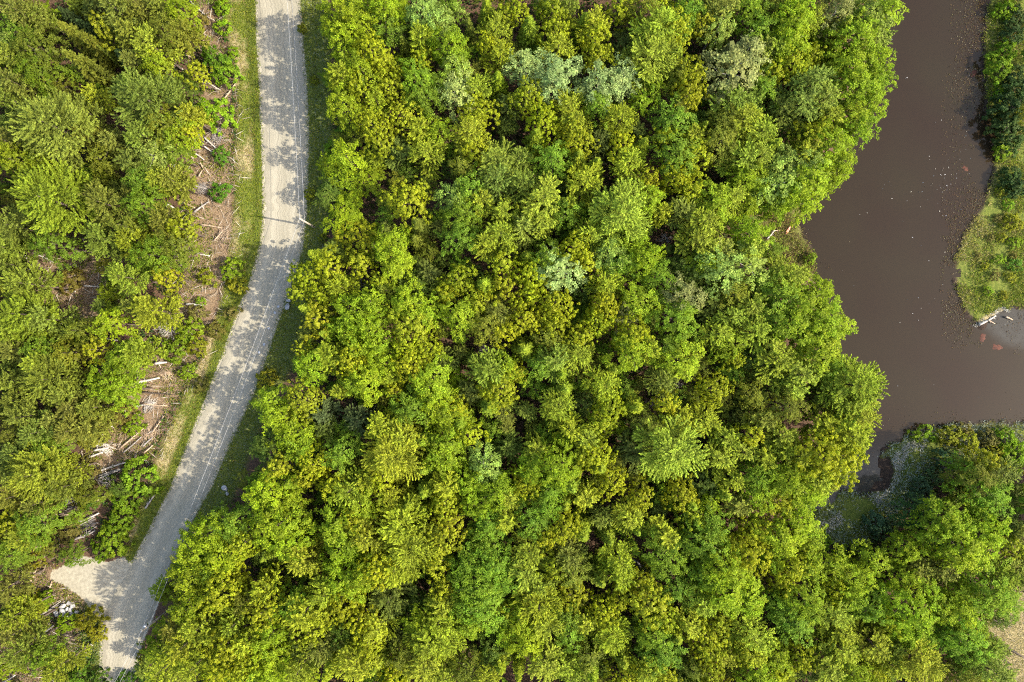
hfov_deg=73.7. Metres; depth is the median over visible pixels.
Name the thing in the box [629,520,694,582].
ash tree
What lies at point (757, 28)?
ash tree
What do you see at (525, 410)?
pine tree
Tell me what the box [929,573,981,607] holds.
maple tree
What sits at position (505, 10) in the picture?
oak tree
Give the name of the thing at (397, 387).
oak tree
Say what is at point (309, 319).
oak tree
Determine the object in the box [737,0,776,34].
ash tree
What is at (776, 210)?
maple tree
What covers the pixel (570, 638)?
ash tree
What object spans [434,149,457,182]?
ash tree
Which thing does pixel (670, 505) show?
maple tree
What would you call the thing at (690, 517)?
oak tree
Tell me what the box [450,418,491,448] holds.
oak tree
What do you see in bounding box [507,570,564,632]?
pine tree
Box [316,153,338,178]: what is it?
maple tree
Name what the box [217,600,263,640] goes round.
pine tree
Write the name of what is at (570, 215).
ash tree
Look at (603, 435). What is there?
cherry tree
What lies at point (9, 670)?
maple tree
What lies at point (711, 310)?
pine tree
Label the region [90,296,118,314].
pine tree
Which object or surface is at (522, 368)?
oak tree
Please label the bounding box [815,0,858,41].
aspen tree
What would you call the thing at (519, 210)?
ash tree
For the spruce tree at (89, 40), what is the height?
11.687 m
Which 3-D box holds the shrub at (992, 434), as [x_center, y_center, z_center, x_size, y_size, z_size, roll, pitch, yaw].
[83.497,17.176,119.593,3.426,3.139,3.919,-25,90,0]
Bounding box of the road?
[100,0,307,681]
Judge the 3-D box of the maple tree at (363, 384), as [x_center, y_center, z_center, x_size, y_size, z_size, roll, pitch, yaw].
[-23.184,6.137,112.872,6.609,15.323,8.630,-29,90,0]
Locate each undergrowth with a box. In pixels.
[0,0,237,681]
[0,0,1023,681]
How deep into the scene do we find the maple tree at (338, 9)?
108.25 m
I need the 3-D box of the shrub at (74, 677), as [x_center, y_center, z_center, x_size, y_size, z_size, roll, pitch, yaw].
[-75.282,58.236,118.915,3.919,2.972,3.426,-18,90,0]
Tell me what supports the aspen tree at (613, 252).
on the ground at (854, 510)
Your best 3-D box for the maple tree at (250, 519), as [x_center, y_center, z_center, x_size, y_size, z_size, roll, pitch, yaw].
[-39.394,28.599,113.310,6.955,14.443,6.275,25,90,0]
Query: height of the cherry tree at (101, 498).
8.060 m
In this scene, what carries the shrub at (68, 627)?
on the ground at (854, 510)
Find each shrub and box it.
[19,583,49,623]
[22,550,47,569]
[34,588,54,611]
[52,516,81,546]
[55,609,79,633]
[56,267,86,295]
[68,663,91,681]
[72,604,110,633]
[73,459,102,490]
[75,436,101,452]
[78,489,104,510]
[79,454,92,466]
[84,625,108,644]
[89,667,112,681]
[90,535,113,563]
[97,519,135,558]
[104,498,138,532]
[107,403,137,426]
[109,485,148,513]
[114,669,136,681]
[120,454,165,496]
[121,410,147,436]
[133,669,151,681]
[136,648,146,664]
[161,337,189,363]
[174,316,210,342]
[177,361,198,381]
[185,331,208,358]
[186,10,208,29]
[187,304,210,322]
[193,376,209,393]
[194,296,206,306]
[196,97,238,136]
[196,267,217,287]
[201,44,231,81]
[202,320,225,339]
[207,181,232,203]
[209,59,245,90]
[211,145,230,166]
[212,0,231,16]
[212,18,232,36]
[219,257,246,279]
[222,306,243,321]
[225,277,248,294]
[227,45,238,63]
[255,367,279,391]
[297,23,306,34]
[303,187,314,204]
[310,75,318,84]
[317,231,327,243]
[323,138,332,155]
[334,125,350,141]
[803,252,816,264]
[819,529,834,552]
[830,542,854,562]
[854,541,872,558]
[860,509,890,535]
[873,518,900,543]
[904,475,939,507]
[906,429,923,442]
[917,424,932,438]
[921,464,943,486]
[929,432,937,442]
[931,447,954,471]
[935,425,961,446]
[952,429,979,454]
[957,421,973,439]
[973,251,981,259]
[976,427,1000,447]
[980,262,989,271]
[982,51,1014,85]
[982,87,1023,134]
[983,110,1021,149]
[983,286,994,296]
[985,235,995,242]
[986,426,1017,452]
[986,442,1004,462]
[988,85,1006,101]
[989,268,1000,280]
[990,37,1017,60]
[990,254,1006,263]
[991,0,1018,21]
[991,138,1011,162]
[992,125,1023,158]
[992,214,1001,222]
[994,76,1023,108]
[994,186,1005,197]
[995,165,1020,191]
[995,233,1007,242]
[996,441,1023,472]
[997,20,1023,48]
[997,170,1023,199]
[997,213,1023,231]
[998,290,1008,300]
[1002,3,1023,31]
[1002,198,1014,211]
[1002,272,1018,283]
[1003,257,1022,271]
[1005,65,1023,87]
[1005,237,1022,249]
[1008,251,1017,259]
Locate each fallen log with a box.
[70,530,95,540]
[89,462,125,475]
[93,447,108,450]
[97,467,123,475]
[98,469,118,478]
[118,423,148,449]
[123,436,141,452]
[139,377,159,382]
[141,391,170,395]
[143,403,167,407]
[145,496,153,508]
[194,201,208,211]
[979,316,995,324]
[988,635,1023,657]
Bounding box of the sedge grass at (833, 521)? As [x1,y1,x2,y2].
[758,0,1023,551]
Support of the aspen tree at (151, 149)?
on the ground at (854, 510)
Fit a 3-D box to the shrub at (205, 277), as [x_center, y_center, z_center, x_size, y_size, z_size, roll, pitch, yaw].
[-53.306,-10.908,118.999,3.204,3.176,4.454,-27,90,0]
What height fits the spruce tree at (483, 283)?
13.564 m
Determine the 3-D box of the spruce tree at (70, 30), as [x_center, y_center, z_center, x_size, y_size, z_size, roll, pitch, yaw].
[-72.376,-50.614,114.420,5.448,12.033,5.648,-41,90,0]
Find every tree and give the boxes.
[0,0,29,20]
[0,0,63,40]
[0,9,51,54]
[0,31,42,59]
[0,41,49,80]
[0,56,15,71]
[0,67,43,105]
[0,78,30,101]
[0,87,27,112]
[0,110,24,136]
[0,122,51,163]
[0,137,50,185]
[0,177,13,198]
[0,185,25,209]
[0,203,57,247]
[0,232,45,265]
[0,255,46,275]
[0,260,68,304]
[0,271,37,300]
[0,289,65,344]
[0,318,47,348]
[0,334,41,363]
[0,358,20,371]
[0,367,29,391]
[0,387,44,409]
[0,397,55,433]
[0,407,11,423]
[0,414,38,453]
[0,429,46,467]
[0,455,35,489]
[0,479,37,513]
[0,506,42,541]
[0,510,24,528]
[0,518,15,541]
[0,537,44,580]
[0,562,45,608]
[0,592,55,632]
[0,606,57,649]
[0,616,63,669]
[0,651,33,681]
[1,378,22,399]
[2,84,103,171]
[2,230,32,245]
[3,156,101,236]
[3,425,27,440]
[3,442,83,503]
[3,519,54,552]
[8,21,70,81]
[9,206,42,231]
[10,45,71,93]
[12,496,81,548]
[16,409,76,449]
[17,333,72,361]
[17,343,79,374]
[17,349,93,406]
[18,481,72,518]
[22,302,80,340]
[23,3,65,36]
[23,146,65,180]
[23,629,77,679]
[27,220,91,275]
[28,430,76,467]
[29,0,61,27]
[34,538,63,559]
[35,88,57,104]
[38,408,76,431]
[38,642,91,681]
[39,452,96,492]
[44,372,99,412]
[44,469,98,501]
[50,72,78,99]
[50,331,99,369]
[52,412,107,449]
[54,387,104,421]
[56,20,103,63]
[57,6,90,32]
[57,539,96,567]
[60,48,113,89]
[60,318,109,343]
[65,0,92,20]
[65,63,88,89]
[65,326,97,350]
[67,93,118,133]
[68,506,94,526]
[71,125,110,154]
[71,407,121,443]
[72,478,98,510]
[75,18,109,41]
[75,161,103,181]
[75,390,119,425]
[76,316,118,336]
[77,178,140,234]
[77,330,114,365]
[78,31,124,70]
[78,141,130,183]
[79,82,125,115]
[79,220,136,262]
[81,0,115,23]
[84,356,141,401]
[85,159,117,180]
[85,305,141,343]
[86,10,131,50]
[86,83,114,112]
[87,60,125,84]
[89,481,118,505]
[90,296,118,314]
[91,258,114,273]
[92,173,117,191]
[96,44,124,70]
[96,126,137,162]
[96,281,125,307]
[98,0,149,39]
[98,369,152,417]
[100,266,125,292]
[101,255,157,298]
[102,22,120,43]
[102,207,154,254]
[105,177,127,194]
[105,334,154,384]
[106,66,187,138]
[107,475,131,496]
[111,69,134,102]
[112,17,152,56]
[113,148,156,182]
[114,48,150,75]
[114,220,160,258]
[117,48,155,82]
[118,0,160,37]
[118,182,171,235]
[118,292,160,321]
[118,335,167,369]
[120,162,168,202]
[123,118,171,160]
[125,135,186,173]
[125,232,189,281]
[126,289,183,332]
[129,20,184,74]
[132,655,161,679]
[133,0,168,35]
[136,46,183,83]
[136,630,174,660]
[142,101,192,149]
[143,0,179,26]
[144,165,188,200]
[144,639,194,681]
[146,199,198,239]
[147,6,199,63]
[148,572,176,601]
[148,615,177,637]
[150,263,191,293]
[151,584,174,605]
[153,136,197,172]
[157,162,198,204]
[157,639,182,661]
[158,112,204,157]
[158,204,204,246]
[158,220,208,272]
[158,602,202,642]
[161,0,203,34]
[162,609,216,666]
[163,69,202,110]
[164,543,219,602]
[165,15,210,57]
[165,578,224,625]
[166,578,185,609]
[168,563,186,579]
[169,662,194,681]
[172,526,230,574]
[173,101,213,136]
[175,629,234,681]
[177,119,212,148]
[177,591,235,647]
[178,506,243,553]
[183,59,217,91]
[192,552,241,590]
[193,561,256,615]
[198,615,254,679]
[198,644,249,681]
[200,522,259,576]
[203,593,254,645]
[206,501,257,546]
[215,562,251,591]
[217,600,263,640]
[220,629,273,681]
[221,520,267,566]
[225,573,254,599]
[230,604,278,658]
[232,574,272,615]
[233,468,261,491]
[235,645,275,681]
[241,465,298,511]
[241,492,288,533]
[241,578,293,637]
[246,464,268,492]
[247,437,269,459]
[247,620,293,676]
[248,561,291,605]
[249,383,294,414]
[249,493,321,552]
[250,540,271,571]
[250,607,297,661]
[250,643,294,681]
[251,426,290,469]
[257,513,322,561]
[257,560,280,573]
[258,389,300,435]
[260,532,293,562]
[262,449,299,488]
[263,481,313,518]
[265,409,320,451]
[265,576,312,623]
[268,556,280,563]
[278,571,330,633]
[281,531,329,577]
[282,550,311,583]
[282,628,325,661]
[282,636,323,681]
[283,376,329,426]
[283,429,325,474]
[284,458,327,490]
[285,279,317,306]
[287,259,326,296]
[287,604,335,647]
[290,340,319,360]
[290,463,328,491]
[292,355,316,384]
[293,339,332,391]
[295,442,333,487]
[295,557,320,581]
[296,325,323,349]
[297,405,319,423]
[298,301,330,318]
[299,292,335,341]
[300,662,320,681]
[304,618,344,666]
[305,397,343,428]
[305,566,350,611]
[307,248,337,270]
[308,243,347,287]
[308,284,341,309]
[310,415,338,438]
[312,187,338,211]
[312,481,336,506]
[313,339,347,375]
[313,495,371,547]
[315,0,368,38]
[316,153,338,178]
[317,71,328,85]
[317,173,347,206]
[317,465,351,502]
[318,16,345,46]
[318,323,346,343]
[318,521,370,570]
[319,157,358,197]
[319,191,367,237]
[319,428,367,473]
[320,137,367,178]
[320,580,370,627]
[321,427,339,442]
[321,629,358,681]
[322,237,348,261]
[322,312,367,345]
[322,546,368,603]
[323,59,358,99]
[323,603,367,652]
[324,270,360,305]
[325,76,368,136]
[326,380,342,399]
[327,19,373,62]
[328,129,349,151]
[329,291,385,328]
[329,340,369,381]
[329,379,352,399]
[329,620,381,681]
[330,138,355,158]
[330,303,347,316]
[331,465,373,507]
[332,415,358,446]
[332,500,378,537]
[333,213,376,265]
[333,251,352,268]
[336,121,373,144]
[336,367,368,401]
[337,484,383,523]
[338,597,378,639]
[339,9,384,49]
[339,51,366,90]
[340,0,367,19]
[340,403,378,438]
[341,302,395,346]
[341,334,378,362]
[342,548,382,598]
[343,191,362,215]
[343,455,364,471]
[344,46,381,90]
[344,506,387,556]
[345,68,375,110]
[345,242,376,287]
[346,358,390,407]
[349,154,385,198]
[351,613,389,665]
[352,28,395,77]
[352,105,396,146]
[352,283,389,324]
[354,466,382,493]
[356,328,397,374]
[356,386,373,410]
[357,0,373,26]
[357,540,399,591]
[359,128,402,160]
[359,660,384,681]
[360,420,429,485]
[361,280,384,293]
[362,601,401,644]
[363,0,387,22]
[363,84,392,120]
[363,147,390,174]
[363,453,394,497]
[364,344,406,377]
[365,0,406,33]
[365,222,382,247]
[365,577,417,623]
[366,247,379,268]
[366,270,393,292]
[366,406,397,438]
[370,624,397,676]
[371,13,409,54]
[371,61,409,113]
[371,224,412,278]
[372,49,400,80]
[372,384,394,411]
[373,476,414,509]
[374,489,429,548]
[375,186,400,217]
[375,203,400,226]
[375,237,416,289]
[375,409,424,455]
[376,271,396,306]
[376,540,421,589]
[376,648,412,681]
[378,219,397,236]
[378,396,404,421]
[379,135,416,172]
[379,178,432,229]
[380,294,437,354]
[380,629,418,674]
[382,362,406,390]
[382,379,406,403]
[383,515,443,577]
[384,615,412,650]
[385,171,408,191]
[386,95,422,141]
[388,52,414,82]
[388,276,429,333]
[388,383,439,428]
[389,0,410,23]
[390,328,425,370]
[390,346,431,385]
[392,269,420,294]
[393,223,414,247]
[395,374,415,394]
[395,595,434,640]
[397,64,417,81]
[397,76,446,120]
[397,157,419,183]
[398,34,417,65]
[399,12,421,39]
[399,53,436,106]
[399,585,428,620]
[401,468,414,482]
[401,478,428,511]
[401,634,454,681]
[402,614,458,662]
[403,0,450,43]
[404,264,441,300]
[406,376,463,424]
[407,112,431,149]
[407,136,447,179]
[407,563,425,587]
[408,19,440,61]
[408,329,445,366]
[408,352,455,406]
[409,175,434,204]
[410,47,435,77]
[410,216,436,242]
[410,234,433,257]
[410,254,423,268]
[410,290,445,331]
[414,258,445,287]
[415,544,453,579]
[416,449,444,474]
[416,471,441,498]
[416,595,458,643]
[417,419,442,448]
[418,238,440,263]
[419,174,437,193]
[421,1,469,49]
[421,435,461,481]
[421,497,440,515]
[422,502,472,543]
[423,112,456,153]
[423,576,461,623]
[424,70,449,104]
[424,521,464,564]
[425,345,460,377]
[425,478,463,525]
[426,24,473,82]
[426,207,451,223]
[426,418,469,472]
[426,568,459,606]
[427,387,464,436]
[428,470,467,505]
[429,219,452,239]
[429,610,469,658]
[430,277,463,311]
[431,310,462,339]
[431,652,464,681]
[432,178,473,220]
[432,251,453,267]
[432,277,451,297]
[433,68,474,125]
[433,218,484,257]
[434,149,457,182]
[434,260,478,297]
[436,0,470,29]
[438,193,486,240]
[438,292,480,341]
[439,47,475,83]
[442,532,494,585]
[442,555,471,580]
[443,366,467,388]
[443,394,469,417]
[443,643,489,681]
[444,139,468,165]
[446,326,472,345]
[446,579,518,636]
[447,148,472,189]
[449,115,491,157]
[449,252,471,280]
[450,132,488,173]
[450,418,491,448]
[450,550,509,617]
[451,161,489,211]
[451,461,488,509]
[452,344,467,360]
[452,446,473,473]
[453,404,478,431]
[453,597,494,640]
[454,481,496,524]
[456,92,503,130]
[456,374,481,407]
[458,71,494,114]
[458,306,507,348]
[459,287,501,321]
[461,348,477,368]
[462,519,513,561]
[464,17,479,50]
[464,57,486,84]
[464,262,484,283]
[464,345,512,394]
[465,532,515,597]
[467,439,502,485]
[467,501,505,546]
[468,43,485,62]
[469,649,502,681]
[470,187,498,223]
[470,225,504,261]
[472,623,487,641]
[473,272,502,299]
[473,466,515,516]
[474,27,499,65]
[474,390,502,419]
[474,626,512,673]
[475,0,494,38]
[475,10,513,53]
[475,367,523,414]
[476,161,516,203]
[477,136,515,185]
[478,416,506,449]
[479,37,517,80]
[479,211,524,255]
[479,293,516,328]
[484,245,520,281]
[486,558,524,601]
[487,194,519,228]
[487,267,524,301]
[487,635,516,675]
[488,71,512,105]
[489,136,518,159]
[489,347,527,387]
[490,315,522,348]
[490,504,524,534]
[491,428,523,465]
[491,603,525,647]
[492,91,524,125]
[493,589,521,622]
[494,1,514,37]
[494,407,516,424]
[496,118,519,136]
[496,417,514,433]
[496,481,526,511]
[500,40,525,68]
[500,291,529,319]
[500,622,544,661]
[501,47,544,94]
[501,593,538,635]
[501,626,514,656]
[502,393,518,411]
[502,544,549,592]
[504,0,532,35]
[505,74,545,120]
[505,166,541,202]
[505,204,528,218]
[505,301,543,338]
[507,146,534,175]
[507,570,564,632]
[508,334,538,362]
[508,530,548,569]
[509,235,532,257]
[509,358,528,383]
[509,462,544,504]
[510,212,540,245]
[510,647,526,681]
[511,255,549,295]
[512,440,548,490]
[512,488,551,547]
[513,171,572,229]
[513,248,535,272]
[515,400,538,422]
[516,14,539,63]
[516,272,548,309]
[516,375,530,388]
[517,433,581,495]
[518,487,570,522]
[519,374,548,402]
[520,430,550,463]
[521,127,548,162]
[522,66,565,114]
[522,98,560,147]
[522,345,554,384]
[522,565,556,599]
[523,413,544,442]
[525,206,557,239]
[525,634,569,681]
[526,317,562,352]
[527,140,572,179]
[527,236,564,279]
[527,519,560,557]
[528,47,585,103]
[528,234,543,250]
[529,0,550,25]
[530,33,551,62]
[530,242,588,293]
[531,100,548,122]
[531,591,567,644]
[533,0,571,32]
[533,418,558,445]
[534,281,579,324]
[534,303,571,345]
[534,472,563,511]
[534,548,565,580]
[535,7,574,53]
[537,342,572,383]
[538,30,576,69]
[538,385,576,426]
[539,407,553,432]
[543,631,581,680]
[544,503,585,546]
[545,196,584,234]
[546,84,588,128]
[546,376,577,397]
[547,362,571,380]
[547,531,588,573]
[548,411,587,443]
[548,549,595,590]
[550,594,585,639]
[551,229,591,263]
[551,488,573,510]
[553,106,592,142]
[553,334,595,375]
[553,605,584,654]
[554,429,575,453]
[555,116,600,163]
[555,177,574,199]
[555,221,578,246]
[556,571,588,616]
[558,313,576,335]
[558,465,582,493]
[559,0,579,25]
[559,193,579,217]
[559,652,586,681]
[561,149,587,180]
[562,317,594,350]
[564,505,592,541]
[565,161,604,207]
[566,273,598,305]
[567,311,589,328]
[567,476,600,511]
[567,584,589,606]
[568,12,589,50]
[568,434,595,478]
[568,597,599,636]
[568,630,605,675]
[569,249,600,284]
[570,56,633,111]
[570,372,591,393]
[570,380,597,422]
[571,216,603,252]
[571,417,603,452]
[572,4,611,51]
[573,292,591,316]
[573,639,600,681]
[574,38,619,85]
[574,202,593,224]
[575,12,612,59]
[576,351,600,380]
[576,435,618,473]
[578,90,609,128]
[579,125,615,164]
[579,305,618,342]
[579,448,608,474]
[580,364,621,404]
[581,548,608,587]
[581,618,594,642]
[582,588,618,633]
[583,281,622,323]
[584,265,624,301]
[584,400,618,440]
[584,473,606,492]
[586,157,603,181]
[587,417,611,447]
[587,504,614,529]
[588,177,652,248]
[588,355,606,377]
[589,225,636,279]
[590,523,615,544]
[590,602,633,655]
[591,384,628,433]
[592,340,614,360]
[592,457,628,504]
[595,213,624,249]
[596,533,639,578]
[597,660,613,681]
[598,101,638,139]
[598,329,659,373]
[598,653,611,677]
[601,28,634,69]
[601,313,621,341]
[601,360,617,375]
[602,95,626,124]
[602,246,640,280]
[602,553,638,594]
[603,0,635,33]
[603,654,647,681]
[604,52,641,104]
[604,581,630,615]
[605,129,641,162]
[605,447,623,469]
[606,174,650,217]
[607,142,648,182]
[607,512,632,538]
[607,631,631,669]
[608,417,626,437]
[609,295,638,335]
[609,314,654,356]
[610,277,665,321]
[610,429,654,475]
[610,495,648,535]
[615,1,637,22]
[616,26,679,91]
[616,372,636,404]
[617,228,649,265]
[617,570,673,633]
[618,390,643,418]
[620,465,648,493]
[622,0,661,36]
[622,472,654,516]
[622,512,640,536]
[622,615,642,637]
[623,401,670,441]
[624,119,647,145]
[624,564,654,603]
[626,88,657,117]
[626,236,666,282]
[627,0,685,59]
[627,137,649,165]
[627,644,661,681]
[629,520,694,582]
[629,622,689,675]
[630,163,660,200]
[630,177,666,222]
[630,333,666,366]
[631,374,645,393]
[632,414,710,482]
[632,605,672,655]
[637,553,655,573]
[638,312,659,330]
[639,255,682,303]
[641,74,669,107]
[641,216,656,237]
[641,290,707,345]
[641,466,668,492]
[642,514,680,551]
[643,124,679,153]
[643,365,678,398]
[643,388,681,425]
[644,497,667,517]
[645,91,698,145]
[645,293,666,316]
[645,648,682,681]
[646,125,700,182]
[647,201,673,228]
[647,594,685,635]
[648,339,706,383]
[649,483,671,505]
[650,332,679,366]
[650,604,682,645]
[651,0,676,13]
[652,2,692,55]
[652,564,696,607]
[655,233,670,243]
[655,242,699,283]
[656,46,682,85]
[656,161,692,199]
[656,270,707,317]
[657,472,699,513]
[660,56,691,95]
[661,404,697,433]
[662,493,678,516]
[662,667,682,681]
[663,195,696,229]
[663,248,717,294]
[663,329,684,347]
[663,384,686,413]
[665,647,698,675]
[666,0,707,38]
[666,95,691,124]
[668,51,707,104]
[669,71,709,119]
[670,130,713,179]
[670,482,698,510]
[672,0,704,45]
[672,122,705,154]
[672,601,704,639]
[673,171,707,205]
[673,494,708,531]
[674,220,718,265]
[675,199,724,246]
[676,237,725,278]
[676,506,736,568]
[676,544,722,589]
[678,383,702,406]
[679,109,699,130]
[679,645,705,681]
[679,656,704,681]
[680,330,697,351]
[681,5,715,48]
[681,369,701,380]
[681,502,735,541]
[681,581,718,620]
[682,611,731,660]
[683,461,719,506]
[685,335,707,363]
[686,282,728,323]
[688,244,742,301]
[688,399,723,438]
[689,176,737,229]
[689,368,735,408]
[689,523,754,592]
[689,652,733,681]
[690,82,712,106]
[690,109,715,129]
[691,630,728,673]
[693,6,736,52]
[693,121,708,134]
[694,37,771,104]
[695,0,715,16]
[695,118,738,171]
[695,439,739,476]
[695,547,768,619]
[696,352,716,376]
[696,487,721,515]
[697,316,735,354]
[698,0,740,40]
[698,471,732,502]
[700,102,740,152]
[700,606,738,637]
[702,39,728,69]
[705,386,733,410]
[705,400,735,422]
[706,276,752,316]
[706,420,741,450]
[707,182,748,216]
[707,324,752,363]
[708,82,756,125]
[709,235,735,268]
[709,517,774,577]
[709,632,736,669]
[711,298,755,333]
[712,457,750,493]
[714,133,761,181]
[714,362,747,389]
[714,662,736,677]
[716,29,765,71]
[717,212,736,234]
[718,99,765,150]
[718,349,751,371]
[719,239,769,292]
[719,433,760,467]
[720,161,770,196]
[720,484,753,516]
[723,614,777,656]
[725,582,766,618]
[725,658,747,679]
[726,0,764,38]
[726,283,768,324]
[726,392,749,416]
[727,214,775,252]
[727,407,750,430]
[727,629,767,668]
[727,636,749,668]
[728,511,776,551]
[729,374,764,419]
[730,206,759,236]
[730,457,777,499]
[730,652,777,681]
[731,310,774,353]
[732,9,781,43]
[732,169,777,207]
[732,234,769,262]
[732,415,766,454]
[734,114,780,155]
[734,191,764,224]
[736,340,771,385]
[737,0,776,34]
[737,75,779,111]
[737,141,776,173]
[737,360,759,389]
[738,472,777,518]
[739,272,774,302]
[740,405,779,433]
[741,84,765,111]
[741,380,770,410]
[741,546,764,571]
[742,438,777,473]
[742,576,765,597]
[743,34,777,72]
[743,61,776,89]
[743,159,807,212]
[746,339,800,385]
[747,538,791,575]
[748,448,791,490]
[749,264,807,324]
[750,512,807,558]
[751,331,787,360]
[752,634,795,675]
[753,481,795,517]
[754,36,789,72]
[754,58,787,93]
[755,189,792,230]
[755,296,789,338]
[756,138,782,166]
[757,387,811,424]
[759,94,799,131]
[759,140,803,186]
[759,584,797,625]
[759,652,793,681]
[760,0,786,30]
[760,432,795,465]
[760,593,817,647]
[761,238,788,262]
[762,414,799,450]
[762,564,799,598]
[763,18,812,77]
[764,297,816,360]
[765,44,814,85]
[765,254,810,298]
[766,81,822,127]
[766,172,815,227]
[767,460,810,515]
[768,0,816,54]
[768,275,832,329]
[768,356,823,397]
[768,547,815,587]
[769,372,809,402]
[769,622,794,641]
[770,560,826,627]
[771,0,815,39]
[771,110,812,146]
[773,429,822,475]
[774,476,828,518]
[774,634,820,674]
[777,133,823,166]
[777,660,799,681]
[779,150,833,216]
[779,505,821,540]
[781,116,833,152]
[784,423,857,489]
[785,62,839,111]
[785,148,831,184]
[787,314,831,354]
[788,523,828,558]
[788,542,829,583]
[788,649,821,681]
[789,318,841,384]
[789,459,838,500]
[790,41,826,77]
[792,4,824,43]
[796,272,834,310]
[796,400,842,440]
[799,639,851,681]
[801,294,842,348]
[802,119,854,172]
[802,345,850,388]
[803,31,830,60]
[803,160,852,198]
[803,380,833,414]
[803,621,860,672]
[804,79,846,121]
[804,542,854,586]
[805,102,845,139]
[806,0,829,29]
[806,583,857,631]
[807,380,848,408]
[807,489,833,508]
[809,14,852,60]
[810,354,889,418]
[811,568,852,608]
[813,57,828,72]
[813,429,869,492]
[814,20,847,54]
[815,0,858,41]
[816,605,861,647]
[817,12,881,69]
[819,45,881,92]
[820,409,875,458]
[821,143,857,188]
[822,67,887,112]
[822,308,858,339]
[824,387,869,420]
[824,579,868,613]
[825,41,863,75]
[826,555,878,597]
[829,652,878,681]
[832,99,869,139]
[832,111,880,149]
[833,410,860,439]
[836,6,865,44]
[839,584,888,625]
[840,404,881,432]
[842,43,896,82]
[843,0,888,38]
[844,82,888,125]
[844,381,882,420]
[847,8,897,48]
[847,538,893,578]
[847,611,893,666]
[848,571,886,604]
[849,656,891,681]
[850,62,898,96]
[851,556,871,576]
[854,0,908,36]
[861,604,904,638]
[862,624,908,664]
[863,639,909,680]
[868,575,944,646]
[874,561,924,601]
[877,526,930,567]
[881,603,919,650]
[886,671,896,681]
[888,550,934,581]
[889,491,937,535]
[891,634,951,681]
[899,583,956,627]
[902,609,940,652]
[904,490,979,549]
[913,549,959,585]
[918,504,993,575]
[922,582,979,636]
[924,541,962,566]
[928,599,995,677]
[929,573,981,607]
[929,615,968,654]
[931,448,976,483]
[935,656,983,681]
[937,451,1004,502]
[937,633,987,678]
[939,469,1015,521]
[940,476,978,507]
[943,505,1012,560]
[948,553,1019,629]
[949,448,1010,475]
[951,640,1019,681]
[959,625,1002,670]
[964,450,1023,494]
[969,511,990,531]
[969,575,1023,623]
[972,622,989,640]
[977,554,1022,589]
[977,609,994,626]
[979,523,1023,560]
[985,607,1018,629]
[985,665,1009,680]
[986,503,1023,545]
[988,557,1023,592]
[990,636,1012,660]
[993,477,1023,507]
[995,517,1023,544]
[1000,550,1023,565]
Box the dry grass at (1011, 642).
[982,593,1023,681]
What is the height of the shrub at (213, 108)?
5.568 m
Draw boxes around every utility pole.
[141,609,170,631]
[300,218,314,227]
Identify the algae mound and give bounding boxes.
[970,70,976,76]
[980,334,985,341]
[993,344,1002,349]
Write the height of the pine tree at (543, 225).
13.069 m
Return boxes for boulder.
[59,608,66,615]
[65,630,75,643]
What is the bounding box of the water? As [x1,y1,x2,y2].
[799,0,1023,511]
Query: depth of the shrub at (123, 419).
117.71 m
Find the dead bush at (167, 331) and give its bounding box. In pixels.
[152,313,180,339]
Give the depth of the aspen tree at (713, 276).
108.33 m
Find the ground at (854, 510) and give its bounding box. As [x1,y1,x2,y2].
[0,0,1023,681]
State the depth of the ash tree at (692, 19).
109.05 m
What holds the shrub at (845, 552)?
on the ground at (854, 510)
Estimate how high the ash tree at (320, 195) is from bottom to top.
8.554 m
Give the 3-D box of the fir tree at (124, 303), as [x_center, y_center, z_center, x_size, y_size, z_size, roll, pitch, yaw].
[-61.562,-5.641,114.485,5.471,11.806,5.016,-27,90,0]
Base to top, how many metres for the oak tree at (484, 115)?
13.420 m
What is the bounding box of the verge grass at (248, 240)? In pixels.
[45,0,333,681]
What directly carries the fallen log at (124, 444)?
on the ground at (854, 510)
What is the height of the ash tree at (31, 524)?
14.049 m
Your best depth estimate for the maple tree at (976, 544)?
107.72 m
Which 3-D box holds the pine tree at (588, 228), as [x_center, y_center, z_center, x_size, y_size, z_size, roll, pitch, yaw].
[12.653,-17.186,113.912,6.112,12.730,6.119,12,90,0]
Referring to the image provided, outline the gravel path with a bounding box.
[52,556,131,628]
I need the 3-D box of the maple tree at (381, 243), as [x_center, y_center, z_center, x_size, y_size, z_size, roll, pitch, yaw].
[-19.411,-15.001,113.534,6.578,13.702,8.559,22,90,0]
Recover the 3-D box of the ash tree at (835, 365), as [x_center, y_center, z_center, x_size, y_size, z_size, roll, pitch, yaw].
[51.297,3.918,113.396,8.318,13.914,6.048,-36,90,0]
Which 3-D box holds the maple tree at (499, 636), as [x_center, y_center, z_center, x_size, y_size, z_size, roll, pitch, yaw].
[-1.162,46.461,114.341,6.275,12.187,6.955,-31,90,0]
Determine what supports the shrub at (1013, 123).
on the ground at (854, 510)
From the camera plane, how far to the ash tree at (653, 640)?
109.07 m
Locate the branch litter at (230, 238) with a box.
[0,0,250,681]
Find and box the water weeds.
[801,0,1023,494]
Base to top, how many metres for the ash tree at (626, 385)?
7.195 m
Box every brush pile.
[80,514,97,532]
[93,442,115,455]
[96,470,113,487]
[141,421,159,444]
[142,394,156,415]
[154,365,174,380]
[195,181,211,194]
[206,125,224,144]
[216,225,234,244]
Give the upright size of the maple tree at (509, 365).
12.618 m
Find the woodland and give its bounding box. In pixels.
[0,0,1023,681]
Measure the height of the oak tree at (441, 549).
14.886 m
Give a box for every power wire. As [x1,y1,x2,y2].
[141,221,298,630]
[148,225,302,626]
[287,6,299,218]
[292,9,303,203]
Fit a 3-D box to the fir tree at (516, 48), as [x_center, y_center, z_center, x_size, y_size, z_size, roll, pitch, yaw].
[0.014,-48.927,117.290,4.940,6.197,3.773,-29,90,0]

